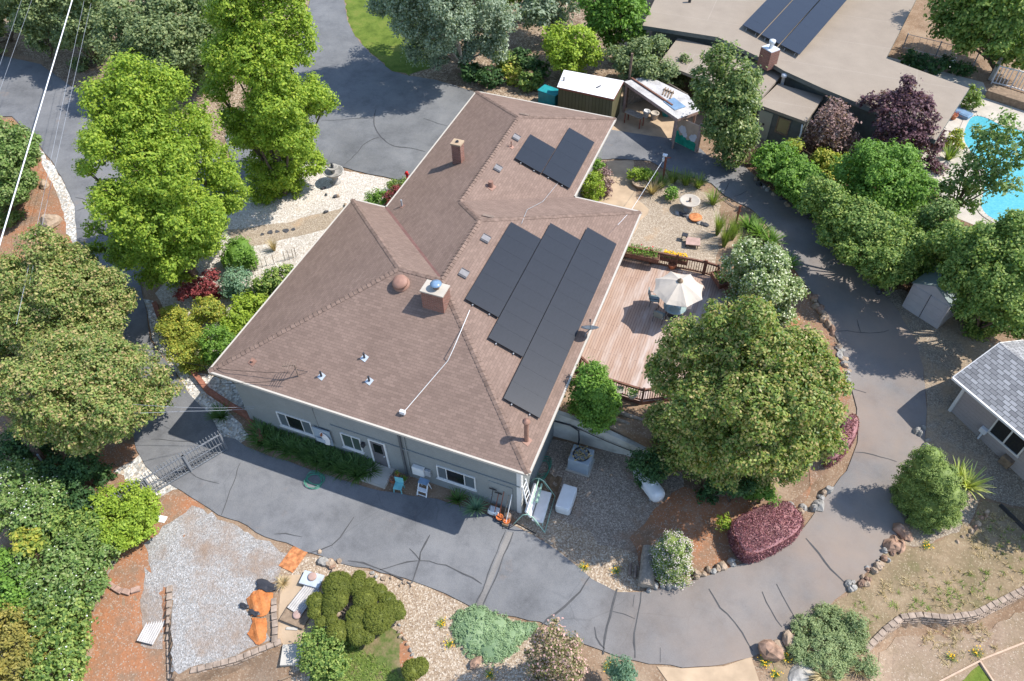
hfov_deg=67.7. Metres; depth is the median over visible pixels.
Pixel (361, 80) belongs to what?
parking pad
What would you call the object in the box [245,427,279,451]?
agapanthus
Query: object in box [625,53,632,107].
wooden post
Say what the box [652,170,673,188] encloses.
ornamental grass
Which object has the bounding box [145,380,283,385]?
service wire
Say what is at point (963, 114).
pool bench
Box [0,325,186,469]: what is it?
photinia tree
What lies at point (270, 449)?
agapanthus
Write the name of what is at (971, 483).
yucca
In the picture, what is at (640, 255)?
planter box
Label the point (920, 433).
edging stone
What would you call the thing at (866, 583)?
edging stone
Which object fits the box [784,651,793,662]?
flower tuft
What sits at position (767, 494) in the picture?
shrub
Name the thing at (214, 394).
brick edging
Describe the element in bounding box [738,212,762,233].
agapanthus
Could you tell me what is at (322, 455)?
agapanthus
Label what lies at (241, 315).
shrub
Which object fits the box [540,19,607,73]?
lemon tree
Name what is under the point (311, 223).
gravel path
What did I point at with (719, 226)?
ornamental grass
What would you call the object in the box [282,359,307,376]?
television antenna
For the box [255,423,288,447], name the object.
agapanthus
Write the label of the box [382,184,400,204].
shrub
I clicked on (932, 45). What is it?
wire fence
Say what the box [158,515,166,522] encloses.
plastic cover
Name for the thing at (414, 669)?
clipped shrub
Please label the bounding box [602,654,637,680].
shrub
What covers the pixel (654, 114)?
plastic tub
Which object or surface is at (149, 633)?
corrugated sheet
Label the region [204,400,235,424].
agapanthus
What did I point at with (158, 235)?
sweetgum tree
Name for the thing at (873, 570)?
edging stone
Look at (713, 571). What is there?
edging stone
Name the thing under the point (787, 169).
bush
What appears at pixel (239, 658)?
block wall
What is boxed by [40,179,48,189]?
boulder
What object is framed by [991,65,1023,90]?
metal fence
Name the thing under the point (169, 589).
block wall
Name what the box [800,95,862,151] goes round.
plum tree
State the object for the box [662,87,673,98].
wooden pallet
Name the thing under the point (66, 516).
shrub
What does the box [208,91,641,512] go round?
house
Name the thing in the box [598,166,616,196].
shrub
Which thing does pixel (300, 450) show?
agapanthus
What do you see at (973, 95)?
shrub
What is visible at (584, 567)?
flower tuft
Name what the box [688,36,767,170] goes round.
loquat tree
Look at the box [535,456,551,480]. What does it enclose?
garden hose
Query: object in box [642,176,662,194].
ornamental grass
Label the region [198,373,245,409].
pebble strip
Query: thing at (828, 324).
edging stone
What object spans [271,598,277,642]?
block wall
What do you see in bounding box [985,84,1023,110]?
raised bed
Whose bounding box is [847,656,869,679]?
ornamental grass
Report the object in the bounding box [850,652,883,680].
rosemary bush
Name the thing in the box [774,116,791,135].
window
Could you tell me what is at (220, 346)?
shrub
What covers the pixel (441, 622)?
flower tuft
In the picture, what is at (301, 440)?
agapanthus
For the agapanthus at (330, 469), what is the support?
on the ground at (264, 666)
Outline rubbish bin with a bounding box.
[537,84,557,105]
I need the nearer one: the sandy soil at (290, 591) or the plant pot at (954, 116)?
the sandy soil at (290, 591)
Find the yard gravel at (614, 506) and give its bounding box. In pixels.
[509,439,683,567]
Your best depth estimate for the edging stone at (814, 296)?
42.65 m
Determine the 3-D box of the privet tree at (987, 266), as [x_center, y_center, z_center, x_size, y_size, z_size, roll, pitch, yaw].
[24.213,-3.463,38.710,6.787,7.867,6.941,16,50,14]
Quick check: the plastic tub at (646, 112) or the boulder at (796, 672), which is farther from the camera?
the plastic tub at (646, 112)
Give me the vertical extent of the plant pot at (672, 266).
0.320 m
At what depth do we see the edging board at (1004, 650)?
31.63 m
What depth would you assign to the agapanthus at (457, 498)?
36.19 m
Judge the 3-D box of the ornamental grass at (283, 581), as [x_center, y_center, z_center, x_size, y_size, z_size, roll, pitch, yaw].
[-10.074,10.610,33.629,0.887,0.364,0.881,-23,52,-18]
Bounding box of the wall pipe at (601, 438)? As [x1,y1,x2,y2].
[573,426,632,451]
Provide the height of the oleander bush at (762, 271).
4.881 m
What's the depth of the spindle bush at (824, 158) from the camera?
48.35 m
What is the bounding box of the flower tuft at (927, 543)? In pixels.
[923,539,933,548]
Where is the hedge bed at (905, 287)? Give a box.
[745,141,972,320]
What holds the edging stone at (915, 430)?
on the ground at (264, 666)
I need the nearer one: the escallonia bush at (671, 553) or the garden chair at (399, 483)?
the escallonia bush at (671, 553)
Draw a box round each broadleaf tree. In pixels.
[0,1,17,52]
[505,0,521,20]
[574,0,650,49]
[828,137,939,225]
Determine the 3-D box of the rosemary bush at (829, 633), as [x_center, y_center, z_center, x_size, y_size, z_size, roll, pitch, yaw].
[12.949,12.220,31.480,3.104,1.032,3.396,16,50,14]
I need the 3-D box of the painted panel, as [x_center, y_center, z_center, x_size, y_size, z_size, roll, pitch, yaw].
[-9.305,4.772,37.391,0.950,1.192,0.266,16,50,14]
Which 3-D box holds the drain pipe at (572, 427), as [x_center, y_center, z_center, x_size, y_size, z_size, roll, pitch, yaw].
[2.835,4.512,37.763,1.569,0.993,0.514,35,57,28]
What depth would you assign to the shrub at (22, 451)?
36.34 m
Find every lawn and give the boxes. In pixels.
[345,0,431,75]
[962,666,990,680]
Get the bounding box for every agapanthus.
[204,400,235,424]
[240,416,276,442]
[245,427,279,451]
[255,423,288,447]
[259,428,290,456]
[269,430,299,453]
[273,434,305,459]
[285,434,314,456]
[288,439,319,466]
[298,438,326,463]
[300,444,333,473]
[311,443,342,467]
[316,449,348,476]
[325,448,354,469]
[327,451,358,481]
[337,451,369,475]
[341,456,373,485]
[351,456,381,481]
[444,485,468,509]
[459,493,488,516]
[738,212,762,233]
[744,217,773,239]
[756,226,788,243]
[789,251,800,269]
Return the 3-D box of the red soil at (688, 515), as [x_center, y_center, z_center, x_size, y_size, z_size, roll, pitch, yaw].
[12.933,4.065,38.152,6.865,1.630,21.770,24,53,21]
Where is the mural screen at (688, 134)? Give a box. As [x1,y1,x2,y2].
[671,119,702,152]
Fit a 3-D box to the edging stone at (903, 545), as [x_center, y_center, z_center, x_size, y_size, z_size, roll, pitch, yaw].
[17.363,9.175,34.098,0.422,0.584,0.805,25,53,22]
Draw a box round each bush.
[0,114,43,228]
[218,266,252,300]
[522,614,588,680]
[648,528,695,589]
[718,234,810,327]
[749,138,831,219]
[785,601,863,680]
[787,137,852,180]
[838,605,870,655]
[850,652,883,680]
[889,442,968,534]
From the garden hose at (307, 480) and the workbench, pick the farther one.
the workbench
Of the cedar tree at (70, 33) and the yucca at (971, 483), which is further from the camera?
the cedar tree at (70, 33)
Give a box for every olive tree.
[363,0,521,70]
[516,0,580,34]
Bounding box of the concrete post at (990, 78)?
[988,53,1005,80]
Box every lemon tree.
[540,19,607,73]
[562,356,623,434]
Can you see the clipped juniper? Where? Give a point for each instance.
(368, 618)
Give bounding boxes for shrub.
[0,419,58,472]
[0,453,72,537]
[0,545,42,620]
[0,599,48,680]
[4,530,113,615]
[8,526,47,557]
[10,586,98,680]
[23,452,100,513]
[39,498,104,549]
[56,450,118,495]
[62,520,123,568]
[81,477,163,554]
[154,302,206,348]
[162,336,210,374]
[190,294,227,323]
[193,322,236,365]
[218,291,268,340]
[219,235,259,270]
[245,263,293,297]
[294,621,351,680]
[364,187,392,204]
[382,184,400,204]
[384,176,405,190]
[401,656,428,680]
[457,60,484,82]
[473,62,506,88]
[491,50,520,72]
[502,63,522,86]
[512,46,538,69]
[515,68,543,92]
[527,57,551,77]
[580,170,606,200]
[593,157,605,172]
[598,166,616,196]
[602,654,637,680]
[624,447,670,488]
[626,166,659,181]
[663,185,679,200]
[692,473,756,504]
[715,512,732,530]
[744,480,781,506]
[896,47,948,75]
[925,155,949,176]
[937,53,959,71]
[943,127,965,149]
[950,60,977,76]
[960,83,985,110]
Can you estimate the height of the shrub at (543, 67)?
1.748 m
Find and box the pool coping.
[959,113,1023,222]
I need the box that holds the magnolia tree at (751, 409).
[641,294,854,495]
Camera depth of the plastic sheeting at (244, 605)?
33.12 m
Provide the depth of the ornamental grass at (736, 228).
45.34 m
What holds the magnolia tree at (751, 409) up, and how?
on the ground at (264, 666)
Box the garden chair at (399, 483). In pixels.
[393,476,404,493]
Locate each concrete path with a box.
[598,160,648,234]
[657,657,758,680]
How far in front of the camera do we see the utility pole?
36.53 m
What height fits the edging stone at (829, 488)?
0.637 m
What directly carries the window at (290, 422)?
in the house at (437, 311)
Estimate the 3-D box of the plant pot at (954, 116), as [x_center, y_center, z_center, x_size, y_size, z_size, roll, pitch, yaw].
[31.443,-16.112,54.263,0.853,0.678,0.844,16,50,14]
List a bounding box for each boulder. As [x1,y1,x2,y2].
[38,214,62,227]
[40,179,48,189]
[470,656,481,668]
[758,639,784,661]
[773,639,786,653]
[782,629,794,646]
[787,662,808,680]
[800,659,819,675]
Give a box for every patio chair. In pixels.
[648,287,659,307]
[652,308,666,324]
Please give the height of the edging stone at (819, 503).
0.512 m
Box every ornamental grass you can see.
[264,236,277,250]
[273,575,290,590]
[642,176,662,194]
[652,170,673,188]
[664,166,684,182]
[677,169,695,185]
[689,171,709,188]
[705,186,725,204]
[714,208,728,235]
[720,220,736,246]
[727,213,745,240]
[735,228,750,247]
[807,657,844,680]
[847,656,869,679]
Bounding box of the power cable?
[0,0,72,243]
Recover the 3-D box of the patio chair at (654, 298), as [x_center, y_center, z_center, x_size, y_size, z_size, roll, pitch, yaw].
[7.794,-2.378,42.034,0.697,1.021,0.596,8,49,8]
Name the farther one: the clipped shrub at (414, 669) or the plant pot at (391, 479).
the plant pot at (391, 479)
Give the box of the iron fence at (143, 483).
[91,478,146,515]
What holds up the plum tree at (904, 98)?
on the ground at (264, 666)
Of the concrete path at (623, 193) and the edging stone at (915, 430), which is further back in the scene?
the concrete path at (623, 193)
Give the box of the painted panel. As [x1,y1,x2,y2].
[312,426,333,445]
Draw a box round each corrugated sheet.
[136,620,164,644]
[288,585,319,615]
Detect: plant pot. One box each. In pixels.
[387,473,394,483]
[615,385,626,394]
[624,386,641,399]
[632,176,648,189]
[668,262,676,269]
[951,111,958,119]
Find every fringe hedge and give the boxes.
[727,499,804,564]
[823,413,859,467]
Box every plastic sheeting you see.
[239,602,248,608]
[249,609,259,615]
[256,578,276,591]
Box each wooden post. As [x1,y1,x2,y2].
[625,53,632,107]
[662,153,670,179]
[736,205,740,221]
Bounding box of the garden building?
[557,70,623,117]
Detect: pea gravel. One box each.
[275,556,542,680]
[510,514,639,591]
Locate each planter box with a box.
[624,245,659,262]
[631,243,662,256]
[660,249,687,265]
[710,270,727,288]
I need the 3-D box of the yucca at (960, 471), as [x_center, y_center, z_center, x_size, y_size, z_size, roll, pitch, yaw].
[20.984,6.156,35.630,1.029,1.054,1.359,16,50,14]
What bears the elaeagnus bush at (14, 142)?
on the dirt bank
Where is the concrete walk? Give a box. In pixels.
[887,57,986,98]
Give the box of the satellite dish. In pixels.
[581,319,598,336]
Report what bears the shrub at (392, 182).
on the white gravel garden
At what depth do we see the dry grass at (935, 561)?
33.26 m
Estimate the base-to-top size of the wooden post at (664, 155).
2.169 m
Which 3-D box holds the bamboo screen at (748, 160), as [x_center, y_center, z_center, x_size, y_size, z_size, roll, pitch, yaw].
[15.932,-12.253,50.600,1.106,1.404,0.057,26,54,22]
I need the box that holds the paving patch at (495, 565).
[476,531,511,607]
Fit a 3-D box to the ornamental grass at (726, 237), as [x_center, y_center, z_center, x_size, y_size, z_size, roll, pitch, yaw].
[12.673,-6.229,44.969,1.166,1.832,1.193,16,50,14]
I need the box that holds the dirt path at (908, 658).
[870,612,1023,680]
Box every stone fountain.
[323,163,343,184]
[680,194,699,212]
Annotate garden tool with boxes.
[488,487,496,515]
[495,492,503,521]
[502,495,511,527]
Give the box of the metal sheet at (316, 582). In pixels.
[299,570,324,588]
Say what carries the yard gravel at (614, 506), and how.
on the ground at (264, 666)
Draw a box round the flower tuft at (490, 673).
[484,667,497,680]
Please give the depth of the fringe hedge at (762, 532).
34.00 m
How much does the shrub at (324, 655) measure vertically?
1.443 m
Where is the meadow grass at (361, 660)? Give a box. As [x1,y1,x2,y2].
[315,638,403,680]
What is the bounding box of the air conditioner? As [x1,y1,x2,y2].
[565,444,594,477]
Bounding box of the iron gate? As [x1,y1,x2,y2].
[141,431,227,492]
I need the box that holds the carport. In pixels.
[622,75,698,148]
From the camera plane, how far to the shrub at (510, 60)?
59.04 m
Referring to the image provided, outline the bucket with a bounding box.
[496,514,502,520]
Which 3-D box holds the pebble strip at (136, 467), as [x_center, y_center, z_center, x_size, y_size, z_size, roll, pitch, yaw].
[-17.923,6.810,37.346,3.358,0.001,1.510,31,56,25]
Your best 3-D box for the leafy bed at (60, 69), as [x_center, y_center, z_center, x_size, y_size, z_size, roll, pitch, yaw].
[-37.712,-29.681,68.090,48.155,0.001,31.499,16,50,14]
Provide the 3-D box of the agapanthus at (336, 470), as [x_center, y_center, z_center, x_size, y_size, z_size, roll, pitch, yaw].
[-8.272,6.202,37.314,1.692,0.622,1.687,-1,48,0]
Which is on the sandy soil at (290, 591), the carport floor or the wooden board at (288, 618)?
the wooden board at (288, 618)
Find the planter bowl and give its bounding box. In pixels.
[689,213,701,221]
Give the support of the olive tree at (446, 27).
on the leafy bed at (526, 39)
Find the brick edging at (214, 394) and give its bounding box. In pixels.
[151,301,262,440]
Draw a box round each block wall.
[108,582,139,595]
[166,585,172,678]
[167,638,281,680]
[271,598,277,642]
[865,586,1023,651]
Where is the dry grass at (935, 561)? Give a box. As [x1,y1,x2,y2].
[772,500,1023,680]
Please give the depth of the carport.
52.59 m
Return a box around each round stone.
[292,610,301,618]
[308,572,316,580]
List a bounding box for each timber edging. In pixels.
[279,671,303,680]
[610,410,643,428]
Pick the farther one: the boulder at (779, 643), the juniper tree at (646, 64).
the juniper tree at (646, 64)
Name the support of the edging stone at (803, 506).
on the ground at (264, 666)
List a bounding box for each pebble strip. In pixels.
[40,150,76,242]
[113,455,176,496]
[143,299,247,442]
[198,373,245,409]
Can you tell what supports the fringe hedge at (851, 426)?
on the red soil at (688, 515)
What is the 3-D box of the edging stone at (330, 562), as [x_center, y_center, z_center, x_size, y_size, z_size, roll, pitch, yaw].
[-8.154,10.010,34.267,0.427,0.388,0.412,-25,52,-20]
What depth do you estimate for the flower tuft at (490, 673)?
30.92 m
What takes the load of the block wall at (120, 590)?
on the red soil at (117, 651)
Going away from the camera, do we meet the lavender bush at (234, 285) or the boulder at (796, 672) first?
the boulder at (796, 672)
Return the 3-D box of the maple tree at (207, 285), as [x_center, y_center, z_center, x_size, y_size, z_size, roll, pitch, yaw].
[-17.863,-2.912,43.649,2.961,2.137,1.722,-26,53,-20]
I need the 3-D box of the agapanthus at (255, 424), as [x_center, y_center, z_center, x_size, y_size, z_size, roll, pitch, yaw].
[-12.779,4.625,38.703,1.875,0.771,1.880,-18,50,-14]
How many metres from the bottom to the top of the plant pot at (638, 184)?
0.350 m
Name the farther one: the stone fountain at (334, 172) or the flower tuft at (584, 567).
the stone fountain at (334, 172)
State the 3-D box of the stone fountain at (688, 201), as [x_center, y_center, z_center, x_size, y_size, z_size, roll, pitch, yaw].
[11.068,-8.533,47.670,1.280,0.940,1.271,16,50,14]
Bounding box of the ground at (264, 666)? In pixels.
[0,0,1023,680]
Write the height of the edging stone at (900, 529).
0.713 m
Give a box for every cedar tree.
[0,0,70,57]
[49,0,111,71]
[88,0,230,89]
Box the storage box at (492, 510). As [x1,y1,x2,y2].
[488,505,499,515]
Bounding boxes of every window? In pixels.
[275,411,315,437]
[340,432,364,453]
[436,465,476,491]
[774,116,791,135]
[988,418,1023,457]
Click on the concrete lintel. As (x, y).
(291, 628)
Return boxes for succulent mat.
[450,603,538,666]
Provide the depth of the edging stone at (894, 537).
34.23 m
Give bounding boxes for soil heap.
[246,589,272,616]
[247,618,266,644]
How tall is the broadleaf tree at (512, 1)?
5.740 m
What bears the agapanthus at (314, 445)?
on the ground at (264, 666)
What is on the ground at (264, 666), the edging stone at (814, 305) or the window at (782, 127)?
the edging stone at (814, 305)
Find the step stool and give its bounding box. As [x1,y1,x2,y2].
[417,477,431,497]
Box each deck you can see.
[576,246,731,404]
[920,99,1023,230]
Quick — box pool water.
[964,116,1023,218]
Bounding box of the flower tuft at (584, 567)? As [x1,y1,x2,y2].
[579,560,588,571]
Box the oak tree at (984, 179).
[921,107,1023,214]
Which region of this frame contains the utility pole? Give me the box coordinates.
[1,407,52,473]
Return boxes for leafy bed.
[0,0,309,146]
[409,0,651,101]
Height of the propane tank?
1.016 m
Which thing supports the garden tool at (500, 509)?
on the ground at (264, 666)
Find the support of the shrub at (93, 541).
on the red soil at (117, 651)
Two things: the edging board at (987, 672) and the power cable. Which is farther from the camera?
the power cable
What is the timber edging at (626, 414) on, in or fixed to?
on the ground at (264, 666)
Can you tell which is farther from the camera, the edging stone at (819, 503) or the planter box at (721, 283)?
the planter box at (721, 283)
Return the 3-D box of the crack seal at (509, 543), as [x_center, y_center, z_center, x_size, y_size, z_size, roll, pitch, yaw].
[-3.922,1.523,40.622,48.731,1.700,30.134,-1,48,0]
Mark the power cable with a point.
(33, 129)
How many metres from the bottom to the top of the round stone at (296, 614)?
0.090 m
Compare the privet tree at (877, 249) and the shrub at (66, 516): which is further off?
the privet tree at (877, 249)
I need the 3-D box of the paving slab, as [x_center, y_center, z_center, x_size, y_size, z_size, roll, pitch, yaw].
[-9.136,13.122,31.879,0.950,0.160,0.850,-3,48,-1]
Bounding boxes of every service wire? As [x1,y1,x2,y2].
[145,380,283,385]
[151,408,253,412]
[181,361,278,372]
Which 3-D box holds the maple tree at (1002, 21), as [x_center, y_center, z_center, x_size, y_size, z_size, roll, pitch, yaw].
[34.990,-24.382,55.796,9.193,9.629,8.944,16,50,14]
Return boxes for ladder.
[522,478,529,504]
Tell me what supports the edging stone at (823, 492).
on the ground at (264, 666)
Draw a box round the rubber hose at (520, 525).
[502,523,535,533]
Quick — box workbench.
[624,109,644,128]
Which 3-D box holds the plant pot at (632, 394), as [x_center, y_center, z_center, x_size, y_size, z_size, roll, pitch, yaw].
[5.887,2.594,37.307,0.783,0.582,0.713,-31,55,-24]
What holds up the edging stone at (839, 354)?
on the ground at (264, 666)
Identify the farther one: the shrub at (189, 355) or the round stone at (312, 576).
the shrub at (189, 355)
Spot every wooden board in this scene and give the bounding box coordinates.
[279,546,307,572]
[279,604,308,628]
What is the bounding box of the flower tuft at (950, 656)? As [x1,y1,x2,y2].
[945,653,957,664]
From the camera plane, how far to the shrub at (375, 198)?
48.03 m
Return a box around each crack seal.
[75,179,896,662]
[343,110,446,164]
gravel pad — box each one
[140,567,163,648]
[144,505,286,673]
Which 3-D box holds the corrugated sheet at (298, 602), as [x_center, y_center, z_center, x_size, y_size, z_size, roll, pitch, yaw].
[-9.045,11.207,33.155,0.750,0.100,1.300,24,53,21]
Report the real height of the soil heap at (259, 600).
0.240 m
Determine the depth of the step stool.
36.28 m
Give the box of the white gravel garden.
[155,164,397,368]
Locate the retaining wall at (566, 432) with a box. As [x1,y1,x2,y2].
[553,410,647,458]
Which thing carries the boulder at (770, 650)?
on the ground at (264, 666)
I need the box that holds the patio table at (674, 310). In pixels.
[663,302,686,317]
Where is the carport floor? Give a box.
[612,86,686,137]
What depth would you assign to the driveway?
35.95 m
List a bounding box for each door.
[367,438,390,467]
[488,480,512,509]
[756,109,772,140]
[903,286,930,316]
[919,296,947,326]
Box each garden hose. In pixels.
[304,471,324,488]
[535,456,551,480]
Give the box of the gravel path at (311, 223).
[225,206,344,245]
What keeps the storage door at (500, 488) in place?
in the house at (437, 311)
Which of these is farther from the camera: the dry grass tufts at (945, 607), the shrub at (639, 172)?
the shrub at (639, 172)
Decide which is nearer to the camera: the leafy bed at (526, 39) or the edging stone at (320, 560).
the edging stone at (320, 560)
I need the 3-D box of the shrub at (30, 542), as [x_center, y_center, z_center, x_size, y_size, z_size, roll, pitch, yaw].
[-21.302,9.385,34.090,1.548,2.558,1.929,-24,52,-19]
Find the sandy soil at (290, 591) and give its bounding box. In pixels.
[278,575,324,658]
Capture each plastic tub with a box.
[643,109,649,117]
[650,110,658,119]
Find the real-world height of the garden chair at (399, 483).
0.853 m
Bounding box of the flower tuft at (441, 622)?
[436,617,447,629]
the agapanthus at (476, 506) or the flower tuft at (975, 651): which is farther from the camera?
the agapanthus at (476, 506)
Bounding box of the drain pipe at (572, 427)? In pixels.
[555,420,579,444]
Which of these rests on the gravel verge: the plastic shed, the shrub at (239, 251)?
the plastic shed
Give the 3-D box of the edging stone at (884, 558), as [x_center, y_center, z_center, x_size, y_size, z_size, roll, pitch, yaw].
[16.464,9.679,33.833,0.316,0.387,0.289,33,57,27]
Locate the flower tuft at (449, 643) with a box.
[443,634,454,649]
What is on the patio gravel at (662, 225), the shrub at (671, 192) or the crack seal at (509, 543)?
the shrub at (671, 192)
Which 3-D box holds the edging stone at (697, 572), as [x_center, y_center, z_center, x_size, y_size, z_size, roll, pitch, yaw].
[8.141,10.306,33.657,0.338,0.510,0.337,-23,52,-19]
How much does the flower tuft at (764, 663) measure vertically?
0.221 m
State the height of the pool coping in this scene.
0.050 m
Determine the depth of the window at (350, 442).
37.07 m
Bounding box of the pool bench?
[955,107,972,119]
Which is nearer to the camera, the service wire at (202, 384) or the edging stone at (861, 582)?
the edging stone at (861, 582)
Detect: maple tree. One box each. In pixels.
[172,268,221,304]
[923,0,1023,74]
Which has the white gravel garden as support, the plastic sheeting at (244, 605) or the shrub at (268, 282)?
the shrub at (268, 282)
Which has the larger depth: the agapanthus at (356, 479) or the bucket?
the agapanthus at (356, 479)
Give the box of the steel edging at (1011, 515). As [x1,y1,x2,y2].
[999,503,1023,530]
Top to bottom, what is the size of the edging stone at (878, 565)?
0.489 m
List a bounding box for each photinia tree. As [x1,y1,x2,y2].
[0,222,140,378]
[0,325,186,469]
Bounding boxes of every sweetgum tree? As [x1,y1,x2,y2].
[71,47,254,291]
[196,0,343,206]
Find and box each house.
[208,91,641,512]
[642,0,968,160]
[948,340,1023,479]
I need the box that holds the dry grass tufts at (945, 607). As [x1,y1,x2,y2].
[863,507,1023,667]
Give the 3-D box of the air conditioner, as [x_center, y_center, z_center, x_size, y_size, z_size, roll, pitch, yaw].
[3.360,5.787,37.226,1.200,1.053,1.131,16,50,14]
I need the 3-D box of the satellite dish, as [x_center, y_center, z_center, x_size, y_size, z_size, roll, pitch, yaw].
[3.723,-0.544,36.599,0.843,1.111,0.721,16,50,14]
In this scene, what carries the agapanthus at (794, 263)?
on the ground at (264, 666)
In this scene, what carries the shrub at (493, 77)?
on the leafy bed at (526, 39)
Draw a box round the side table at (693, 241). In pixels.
[685,237,699,248]
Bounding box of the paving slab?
[280,644,303,666]
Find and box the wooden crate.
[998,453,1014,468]
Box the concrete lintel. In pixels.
[286,627,297,629]
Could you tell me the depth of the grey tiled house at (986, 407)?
35.97 m
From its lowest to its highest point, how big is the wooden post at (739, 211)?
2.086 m
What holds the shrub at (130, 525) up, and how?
on the red soil at (117, 651)
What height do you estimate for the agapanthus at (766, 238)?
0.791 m
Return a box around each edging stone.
[317,557,326,564]
[326,558,335,567]
[653,580,658,589]
[665,580,672,590]
[672,582,679,588]
[693,570,701,576]
[693,574,699,579]
[710,568,716,574]
[715,564,720,571]
[717,561,727,570]
[726,557,735,563]
[729,561,736,566]
[799,503,806,510]
[809,504,817,512]
[810,294,817,300]
[811,303,819,308]
[812,499,824,511]
[817,494,824,500]
[819,310,826,315]
[819,314,828,322]
[820,489,826,495]
[824,321,831,328]
[824,485,833,494]
[829,325,835,330]
[836,351,842,358]
[844,579,851,587]
[847,586,853,592]
[850,584,857,591]
[858,579,864,587]
[864,580,869,586]
[870,567,878,574]
[873,561,882,570]
[875,290,881,294]
[881,547,887,553]
[881,555,887,561]
[883,538,900,551]
[890,534,897,541]
[892,522,911,539]
[898,539,905,553]
[900,535,913,541]
[912,427,920,433]
[917,430,923,436]
[975,520,981,526]
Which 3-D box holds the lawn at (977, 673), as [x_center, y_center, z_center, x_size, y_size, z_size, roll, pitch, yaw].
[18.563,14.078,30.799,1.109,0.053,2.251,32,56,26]
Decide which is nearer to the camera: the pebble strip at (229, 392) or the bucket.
the bucket
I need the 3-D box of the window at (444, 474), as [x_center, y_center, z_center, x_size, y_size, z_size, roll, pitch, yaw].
[-2.610,6.428,35.665,2.072,1.115,0.115,16,50,14]
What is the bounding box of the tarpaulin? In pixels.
[539,473,562,496]
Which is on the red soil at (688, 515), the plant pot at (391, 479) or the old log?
the old log
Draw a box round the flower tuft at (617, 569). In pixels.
[609,564,621,573]
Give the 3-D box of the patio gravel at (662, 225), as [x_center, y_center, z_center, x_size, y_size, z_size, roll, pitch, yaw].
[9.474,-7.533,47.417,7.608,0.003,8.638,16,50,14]
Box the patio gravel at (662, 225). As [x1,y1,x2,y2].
[628,180,723,271]
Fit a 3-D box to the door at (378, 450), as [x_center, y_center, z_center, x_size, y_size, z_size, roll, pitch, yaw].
[-6.393,5.464,36.779,0.914,2.130,0.108,16,50,14]
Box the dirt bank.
[0,118,71,306]
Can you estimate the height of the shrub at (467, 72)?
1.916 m
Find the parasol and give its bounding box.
[654,271,703,318]
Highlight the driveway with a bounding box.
[0,55,926,667]
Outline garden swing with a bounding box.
[513,478,554,532]
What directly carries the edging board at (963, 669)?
on the dirt path at (908, 658)
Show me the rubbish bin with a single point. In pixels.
(547, 94)
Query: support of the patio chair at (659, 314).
on the deck at (621, 344)
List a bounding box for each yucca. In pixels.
[953,456,972,480]
[959,460,996,498]
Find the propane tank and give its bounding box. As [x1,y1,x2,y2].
[633,466,664,501]
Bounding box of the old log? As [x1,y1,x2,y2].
[637,545,654,588]
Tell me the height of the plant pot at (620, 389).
0.541 m
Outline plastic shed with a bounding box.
[902,266,958,328]
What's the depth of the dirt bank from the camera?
49.20 m
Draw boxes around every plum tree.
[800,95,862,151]
[856,73,950,163]
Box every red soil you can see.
[30,425,204,680]
[399,632,415,680]
[630,266,850,590]
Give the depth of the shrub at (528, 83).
56.97 m
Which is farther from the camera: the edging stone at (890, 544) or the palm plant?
the palm plant
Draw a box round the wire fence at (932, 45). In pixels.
[902,33,978,65]
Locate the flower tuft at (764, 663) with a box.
[757,654,771,668]
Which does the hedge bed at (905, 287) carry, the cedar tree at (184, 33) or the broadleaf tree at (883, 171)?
the broadleaf tree at (883, 171)
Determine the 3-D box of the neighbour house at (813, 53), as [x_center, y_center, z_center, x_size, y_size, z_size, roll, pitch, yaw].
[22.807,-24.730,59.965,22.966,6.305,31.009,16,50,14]
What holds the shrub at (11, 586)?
on the ground at (264, 666)
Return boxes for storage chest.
[555,484,576,514]
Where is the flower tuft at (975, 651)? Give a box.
[968,645,982,659]
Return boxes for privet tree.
[795,174,938,295]
[902,197,962,267]
[925,207,1023,341]
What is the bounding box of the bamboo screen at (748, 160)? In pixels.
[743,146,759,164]
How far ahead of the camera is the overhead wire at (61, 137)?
43.11 m
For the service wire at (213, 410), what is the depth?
36.18 m
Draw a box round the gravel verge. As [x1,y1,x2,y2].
[882,289,1023,546]
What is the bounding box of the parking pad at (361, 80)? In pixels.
[225,0,474,179]
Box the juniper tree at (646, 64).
[602,33,693,88]
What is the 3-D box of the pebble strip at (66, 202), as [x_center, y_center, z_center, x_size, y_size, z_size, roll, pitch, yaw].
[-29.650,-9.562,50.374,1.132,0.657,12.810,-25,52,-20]
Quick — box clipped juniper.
[305,569,406,647]
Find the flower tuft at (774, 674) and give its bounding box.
[770,667,783,678]
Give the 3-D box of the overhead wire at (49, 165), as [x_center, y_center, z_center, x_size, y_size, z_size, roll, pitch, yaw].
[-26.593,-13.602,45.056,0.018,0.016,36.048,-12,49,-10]
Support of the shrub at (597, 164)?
on the ground at (264, 666)
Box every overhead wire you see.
[16,3,83,323]
[29,5,90,283]
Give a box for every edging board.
[939,660,980,680]
[979,642,1023,660]
[979,661,993,680]
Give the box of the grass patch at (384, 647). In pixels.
[309,627,404,680]
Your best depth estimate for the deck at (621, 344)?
41.57 m
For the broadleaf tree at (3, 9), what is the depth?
61.11 m
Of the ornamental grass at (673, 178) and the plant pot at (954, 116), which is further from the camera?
the plant pot at (954, 116)
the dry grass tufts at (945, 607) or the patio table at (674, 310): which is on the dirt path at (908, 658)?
the dry grass tufts at (945, 607)
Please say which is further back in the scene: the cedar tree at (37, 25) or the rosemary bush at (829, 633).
the cedar tree at (37, 25)
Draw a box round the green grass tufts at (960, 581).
[849,510,1023,652]

